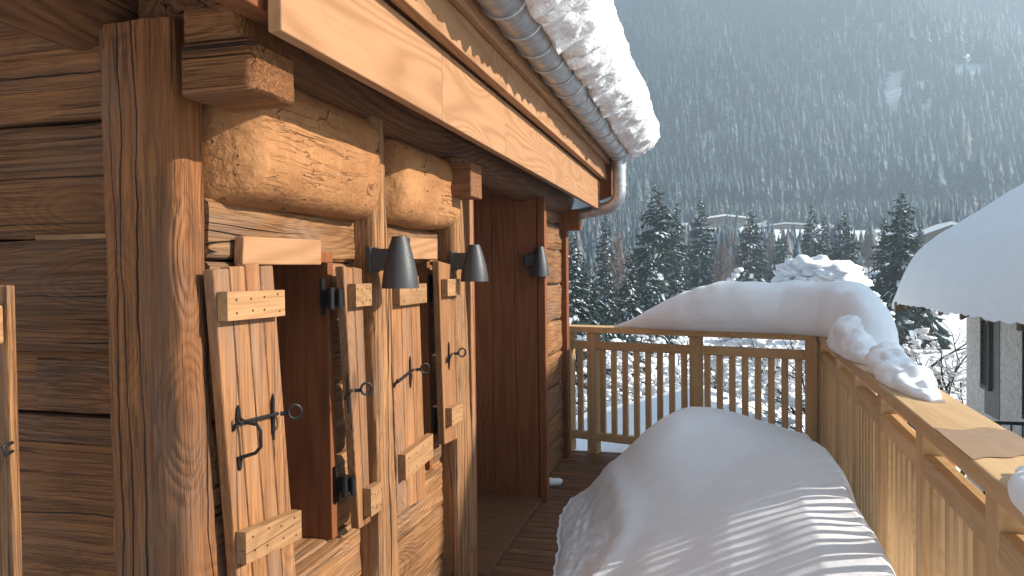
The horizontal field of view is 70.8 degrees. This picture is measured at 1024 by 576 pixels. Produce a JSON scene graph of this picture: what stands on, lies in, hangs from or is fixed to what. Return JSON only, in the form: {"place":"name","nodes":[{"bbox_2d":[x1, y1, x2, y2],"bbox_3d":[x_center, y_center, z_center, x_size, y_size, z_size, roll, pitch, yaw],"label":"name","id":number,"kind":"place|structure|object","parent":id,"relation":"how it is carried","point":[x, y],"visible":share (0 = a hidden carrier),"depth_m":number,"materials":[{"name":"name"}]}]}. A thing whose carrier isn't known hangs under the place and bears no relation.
{"place":"outdoors","nodes":[
{"label":"outdoors","id":0,"kind":"place"},
{"bbox_2d":[749,413,762,419],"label":"bare bush","id":1,"kind":"object","parent":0,"point":[751,415],"depth_m":8.63,"materials":[{"name":"white plant"}]},
{"bbox_2d":[574,2,1015,476],"bbox_3d":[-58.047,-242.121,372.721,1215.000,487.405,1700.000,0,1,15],"label":"ground","id":2,"kind":"structure","parent":0,"point":[893,90],"depth_m":202.26,"materials":[{"name":"white snow"}]},
{"bbox_2d":[0,0,629,575],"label":"wooden chalet","id":3,"kind":"object","parent":2,"relation":"on","point":[222,352],"visible":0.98,"depth_m":1.96,"materials":[{"name":"brown wood"}]},
{"bbox_2d":[208,252,348,575],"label":"window","id":4,"kind":"structure","parent":3,"relation":"in","point":[305,337],"depth_m":2.40,"materials":[{"name":"brown wood"}]},
{"bbox_2d":[366,236,418,288],"bbox_3d":[-0.413,-0.090,2.514,0.176,0.183,0.128,0,1,15],"label":"wall lamp","id":5,"kind":"object","parent":3,"relation":"attached to","point":[394,262],"visible":1,"depth_m":2.47,"materials":[{"name":"metal"}]},
{"bbox_2d":[414,259,440,487],"bbox_3d":[-0.558,0.355,3.151,0.382,1.020,0.350,0,1,15],"label":"window","id":6,"kind":"structure","parent":3,"relation":"in","point":[423,269],"depth_m":3.22,"materials":[{"name":"brown wood"}]},
{"bbox_2d":[449,244,487,281],"bbox_3d":[-0.196,-0.115,3.313,0.176,0.171,0.128,0,1,15],"label":"wall lamp","id":7,"kind":"object","parent":3,"relation":"attached to","point":[470,263],"visible":1,"depth_m":3.27,"materials":[{"name":"metal"}]},
{"bbox_2d":[524,246,548,276],"bbox_3d":[0.174,-0.183,4.959,0.166,0.208,0.128,0,1,15],"label":"wall lamp","id":8,"kind":"object","parent":3,"relation":"attached to","point":[537,261],"visible":1,"depth_m":4.92,"materials":[{"name":"metal"}]},
{"bbox_2d":[490,450,621,575],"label":"deck","id":9,"kind":"structure","parent":3,"relation":"attached to","point":[532,550],"depth_m":4.61,"materials":[{"name":"brown wood"}]},
{"bbox_2d":[549,478,561,485],"bbox_3d":[0.296,1.462,5.428,0.175,0.066,0.098,0,1,15],"label":"snow lump","id":10,"kind":"object","parent":9,"relation":"on","point":[555,481],"visible":0.59,"depth_m":5.38,"materials":[{"name":"white snow"}]},
{"bbox_2d":[569,324,818,453],"bbox_3d":[1.379,0.897,5.989,2.186,1.120,0.205,0,1,31],"label":"balcony railing","id":11,"kind":"object","parent":9,"relation":"on","point":[595,434],"visible":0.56,"depth_m":5.91,"materials":[{"name":"brown wood"}]},
{"bbox_2d":[613,280,898,344],"bbox_3d":[1.938,0.147,5.207,1.195,0.398,2.766,-1,1,-22],"label":"snow drift","id":12,"kind":"object","parent":11,"relation":"on","point":[800,307],"visible":0.91,"depth_m":5.41,"materials":[{"name":"white snow"}]},
{"bbox_2d":[553,407,895,575],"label":"snow heap","id":13,"kind":"object","parent":9,"relation":"on","point":[697,491],"visible":1,"depth_m":3.49,"materials":[{"name":"white snow"}]},
{"bbox_2d":[818,336,1023,575],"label":"balcony railing","id":14,"kind":"object","parent":9,"relation":"on","point":[925,506],"visible":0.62,"depth_m":2.37,"materials":[{"name":"brown wood"}]},
{"bbox_2d":[826,314,876,364],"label":"snow clump","id":15,"kind":"object","parent":14,"relation":"on","point":[850,338],"visible":0.8,"depth_m":3.89,"materials":[{"name":"white snow"}]},
{"bbox_2d":[865,341,945,401],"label":"snow clump","id":16,"kind":"object","parent":14,"relation":"on","point":[893,366],"visible":1,"depth_m":2.93,"materials":[{"name":"white snow"}]},
{"bbox_2d":[1007,465,1023,515],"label":"snow patch","id":17,"kind":"object","parent":14,"relation":"on","point":[1015,485],"visible":1,"depth_m":1.45,"materials":[{"name":"white snow"}]},
{"bbox_2d":[523,0,659,157],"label":"roof snow","id":18,"kind":"structure","parent":3,"relation":"on","point":[590,43],"depth_m":3.49,"materials":[{"name":"white snow"}]},
{"bbox_2d":[548,232,584,317],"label":"conifer tree","id":19,"kind":"object","parent":2,"relation":"on","point":[571,276],"visible":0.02,"depth_m":59.62,"materials":[{"name":"green plant"}]},
{"bbox_2d":[559,318,586,398],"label":"bare bush","id":20,"kind":"object","parent":2,"relation":"on","point":[584,365],"visible":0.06,"depth_m":20.42,"materials":[{"name":"white plant"}]},
{"bbox_2d":[553,236,610,381],"bbox_3d":[2.854,1.687,33.918,4.218,8.487,4.408,-1,1,-27],"label":"conifer tree","id":21,"kind":"object","parent":2,"relation":"on","point":[575,312],"visible":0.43,"depth_m":33.62,"materials":[{"name":"green plant"}]},
{"bbox_2d":[579,264,610,372],"bbox_3d":[4.489,2.475,39.840,3.596,7.605,3.248,0,1,15],"label":"conifer tree","id":22,"kind":"object","parent":2,"relation":"on","point":[594,296],"visible":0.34,"depth_m":39.65,"materials":[{"name":"green plant"}]},
{"bbox_2d":[576,336,619,414],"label":"bush","id":23,"kind":"object","parent":2,"relation":"on","point":[586,377],"visible":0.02,"depth_m":23.81,"materials":[{"name":"green plant"}]},
{"bbox_2d":[588,215,616,324],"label":"conifer tree","id":24,"kind":"object","parent":2,"relation":"on","point":[604,244],"visible":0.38,"depth_m":77.20,"materials":[{"name":"green plant"}]},
{"bbox_2d":[596,257,629,358],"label":"conifer tree","id":25,"kind":"object","parent":2,"relation":"on","point":[608,309],"visible":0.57,"depth_m":43.50,"materials":[{"name":"green plant"}]},
{"bbox_2d":[605,231,636,313],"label":"bare birch","id":26,"kind":"object","parent":2,"relation":"on","point":[617,270],"visible":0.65,"depth_m":59.26,"materials":[{"name":"grey plant"}]},
{"bbox_2d":[576,353,668,410],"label":"bare bush","id":27,"kind":"object","parent":2,"relation":"on","point":[642,387],"visible":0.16,"depth_m":14.87,"materials":[{"name":"white plant"}]},
{"bbox_2d":[576,333,668,403],"bbox_3d":[2.867,2.587,18.464,2.643,3.141,2.912,0,1,15],"label":"bare bush","id":28,"kind":"object","parent":2,"relation":"on","point":[619,377],"visible":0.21,"depth_m":18.01,"materials":[{"name":"white plant"}]},
{"bbox_2d":[612,247,652,359],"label":"conifer tree","id":29,"kind":"object","parent":2,"relation":"on","point":[635,308],"visible":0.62,"depth_m":47.18,"materials":[{"name":"green plant"}]},
{"bbox_2d":[583,340,688,411],"bbox_3d":[3.163,2.636,18.051,3.066,3.049,3.354,0,1,15],"label":"bare bush","id":30,"kind":"object","parent":2,"relation":"on","point":[653,361],"visible":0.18,"depth_m":18.19,"materials":[{"name":"white plant"}]},
{"bbox_2d":[612,336,668,394],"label":"bare bush","id":31,"kind":"object","parent":2,"relation":"on","point":[643,357],"visible":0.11,"depth_m":21.06,"materials":[{"name":"white plant"}]},
{"bbox_2d":[629,334,656,395],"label":"bush","id":32,"kind":"object","parent":2,"relation":"on","point":[641,341],"visible":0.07,"depth_m":25.49,"materials":[{"name":"green plant"}]},
{"bbox_2d":[613,184,685,336],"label":"conifer tree","id":33,"kind":"object","parent":2,"relation":"on","point":[664,285],"visible":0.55,"depth_m":70.07,"materials":[{"name":"green plant"}]},
{"bbox_2d":[637,240,672,357],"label":"conifer tree","id":34,"kind":"object","parent":2,"relation":"on","point":[649,292],"visible":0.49,"depth_m":50.90,"materials":[{"name":"green plant"}]},
{"bbox_2d":[666,259,689,344],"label":"conifer tree","id":35,"kind":"object","parent":2,"relation":"on","point":[678,290],"visible":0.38,"depth_m":56.34,"materials":[{"name":"green plant"}]},
{"bbox_2d":[663,203,693,290],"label":"conifer tree","id":36,"kind":"object","parent":2,"relation":"on","point":[680,248],"visible":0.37,"depth_m":77.60,"materials":[{"name":"green plant"}]},
{"bbox_2d":[636,334,724,383],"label":"bare bush","id":37,"kind":"object","parent":2,"relation":"on","point":[662,341],"visible":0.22,"depth_m":23.02,"materials":[{"name":"white plant"}]},
{"bbox_2d":[683,200,726,289],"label":"conifer tree","id":38,"kind":"object","parent":2,"relation":"on","point":[697,252],"visible":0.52,"depth_m":86.61,"materials":[{"name":"green plant"}]},
{"bbox_2d":[708,258,719,284],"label":"conifer tree","id":39,"kind":"object","parent":2,"relation":"on","point":[714,262],"visible":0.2,"depth_m":81.76,"materials":[{"name":"green plant"}]},
{"bbox_2d":[707,243,731,283],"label":"bare birch","id":40,"kind":"object","parent":2,"relation":"on","point":[722,263],"visible":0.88,"depth_m":76.71,"materials":[{"name":"plant"}]},
{"bbox_2d":[675,344,766,404],"bbox_3d":[5.281,2.735,18.584,2.488,2.747,1.806,0,1,15],"label":"bare bush","id":41,"kind":"object","parent":2,"relation":"on","point":[677,381],"visible":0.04,"depth_m":18.64,"materials":[{"name":"white plant"}]},
{"bbox_2d":[693,214,748,227],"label":"house","id":42,"kind":"structure","parent":2,"relation":"on","point":[712,220],"depth_m":253.62,"materials":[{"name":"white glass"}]},
{"bbox_2d":[703,356,741,396],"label":"bare bush","id":43,"kind":"object","parent":2,"relation":"on","point":[712,380],"visible":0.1,"depth_m":18.31,"materials":[{"name":"white plant"}]},
{"bbox_2d":[711,234,747,281],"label":"bare birch","id":44,"kind":"object","parent":2,"relation":"on","point":[727,253],"visible":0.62,"depth_m":84.09,"materials":[{"name":"grey plant"}]},
{"bbox_2d":[665,336,804,418],"bbox_3d":[5.105,2.605,17.150,3.531,3.122,4.552,-1,1,-18],"label":"bare bush","id":45,"kind":"object","parent":2,"relation":"on","point":[677,369],"visible":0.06,"depth_m":17.06,"materials":[{"name":"white plant"}]},
{"bbox_2d":[730,207,772,282],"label":"conifer tree","id":46,"kind":"object","parent":2,"relation":"on","point":[745,260],"visible":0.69,"depth_m":94.51,"materials":[{"name":"green plant"}]},
{"bbox_2d":[711,365,804,413],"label":"bare bush","id":47,"kind":"object","parent":2,"relation":"on","point":[778,384],"visible":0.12,"depth_m":14.90,"materials":[{"name":"white plant"}]},
{"bbox_2d":[760,234,777,278],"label":"bare birch","id":48,"kind":"object","parent":2,"relation":"on","point":[768,258],"visible":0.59,"depth_m":112.83,"materials":[{"name":"grey plant"}]},
{"bbox_2d":[750,340,804,394],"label":"bare bush","id":49,"kind":"object","parent":2,"relation":"on","point":[779,347],"visible":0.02,"depth_m":18.56,"materials":[{"name":"white plant"}]},
{"bbox_2d":[767,225,790,281],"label":"conifer tree","id":50,"kind":"object","parent":2,"relation":"on","point":[779,259],"visible":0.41,"depth_m":107.42,"materials":[{"name":"green plant"}]},
{"bbox_2d":[547,0,1023,296],"bbox_3d":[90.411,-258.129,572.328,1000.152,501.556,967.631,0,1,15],"label":"forest","id":51,"kind":"object","parent":2,"relation":"on","point":[792,142],"visible":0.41,"depth_m":379.31,"materials":[{"name":"plant"}]},
{"bbox_2d":[758,222,819,228],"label":"house","id":52,"kind":"structure","parent":2,"relation":"on","point":[790,224],"depth_m":232.53,"materials":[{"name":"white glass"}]},
{"bbox_2d":[799,206,828,258],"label":"conifer tree","id":53,"kind":"object","parent":2,"relation":"on","point":[813,247],"visible":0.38,"depth_m":96.65,"materials":[{"name":"green plant"}]},
{"bbox_2d":[703,254,930,414],"bbox_3d":[5.079,1.868,13.041,3.388,4.922,3.460,-1,1,-4],"label":"snowy bush","id":54,"kind":"object","parent":2,"relation":"on","point":[818,268],"visible":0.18,"depth_m":12.43,"materials":[{"name":"white snow"}]},
{"bbox_2d":[813,217,835,258],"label":"conifer tree","id":55,"kind":"object","parent":2,"relation":"on","point":[822,234],"visible":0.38,"depth_m":102.45,"materials":[{"name":"green plant"}]},
{"bbox_2d":[711,332,966,432],"bbox_3d":[4.527,2.425,9.967,5.008,4.009,3.080,-2,2,-39],"label":"bare bush","id":56,"kind":"object","parent":2,"relation":"on","point":[791,403],"visible":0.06,"depth_m":9.72,"materials":[{"name":"white plant"}]},
{"bbox_2d":[828,213,865,273],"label":"conifer tree","id":57,"kind":"object","parent":2,"relation":"on","point":[847,252],"visible":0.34,"depth_m":88.69,"materials":[{"name":"green plant"}]},
{"bbox_2d":[857,232,875,278],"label":"bare birch","id":58,"kind":"object","parent":2,"relation":"on","point":[867,240],"visible":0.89,"depth_m":116.32,"materials":[{"name":"grey plant"}]},
{"bbox_2d":[868,218,910,341],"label":"conifer tree","id":59,"kind":"object","parent":2,"relation":"on","point":[877,268],"visible":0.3,"depth_m":74.56,"materials":[{"name":"green plant"}]},
{"bbox_2d":[870,187,953,349],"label":"conifer tree","id":60,"kind":"object","parent":2,"relation":"on","point":[892,243],"visible":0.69,"depth_m":61.03,"materials":[{"name":"green plant"}]},
{"bbox_2d":[873,277,965,396],"bbox_3d":[8.208,1.975,12.712,4.199,4.592,3.725,0,1,15],"label":"bare bush","id":61,"kind":"object","parent":2,"relation":"on","point":[922,332],"visible":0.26,"depth_m":12.81,"materials":[{"name":"brown plant"}]},
{"bbox_2d":[909,225,953,345],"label":"conifer tree","id":62,"kind":"object","parent":2,"relation":"on","point":[920,235],"visible":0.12,"depth_m":76.27,"materials":[{"name":"green plant"}]},
{"bbox_2d":[911,221,956,254],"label":"house","id":63,"kind":"structure","parent":2,"relation":"on","point":[931,233],"depth_m":128.55,"materials":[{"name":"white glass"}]},
{"bbox_2d":[903,334,965,430],"bbox_3d":[7.457,2.353,12.550,3.904,3.935,3.429,0,1,15],"label":"bare bush","id":64,"kind":"object","parent":2,"relation":"on","point":[947,357],"visible":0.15,"depth_m":12.47,"materials":[{"name":"white plant"}]},
{"bbox_2d":[894,302,1023,494],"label":"neighbour house","id":65,"kind":"structure","parent":2,"relation":"on","point":[995,372],"depth_m":8.80,"materials":[{"name":"rough grey plaster"},{"name":"dark wood shutters"}]},
{"bbox_2d":[891,183,1023,323],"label":"roof snow","id":66,"kind":"structure","parent":65,"relation":"on","point":[972,265],"depth_m":8.25,"materials":[{"name":"white snow"}]},
{"bbox_2d":[954,329,965,475],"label":"bare bush","id":67,"kind":"object","parent":2,"relation":"on","point":[961,471],"visible":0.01,"depth_m":12.37,"materials":[{"name":"white plant"}]},
{"bbox_3d":[2.254,3.301,10.767,4.450,2.490,3.400,0,1,15],"label":"garden shed","id":68,"kind":"object","parent":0,"visible":0},
{"bbox_2d":[575,386,804,452],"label":"roof snow","id":69,"kind":"structure","parent":68,"relation":"on","point":[581,444],"depth_m":10.73,"materials":[{"name":"white snow"}]}
]}

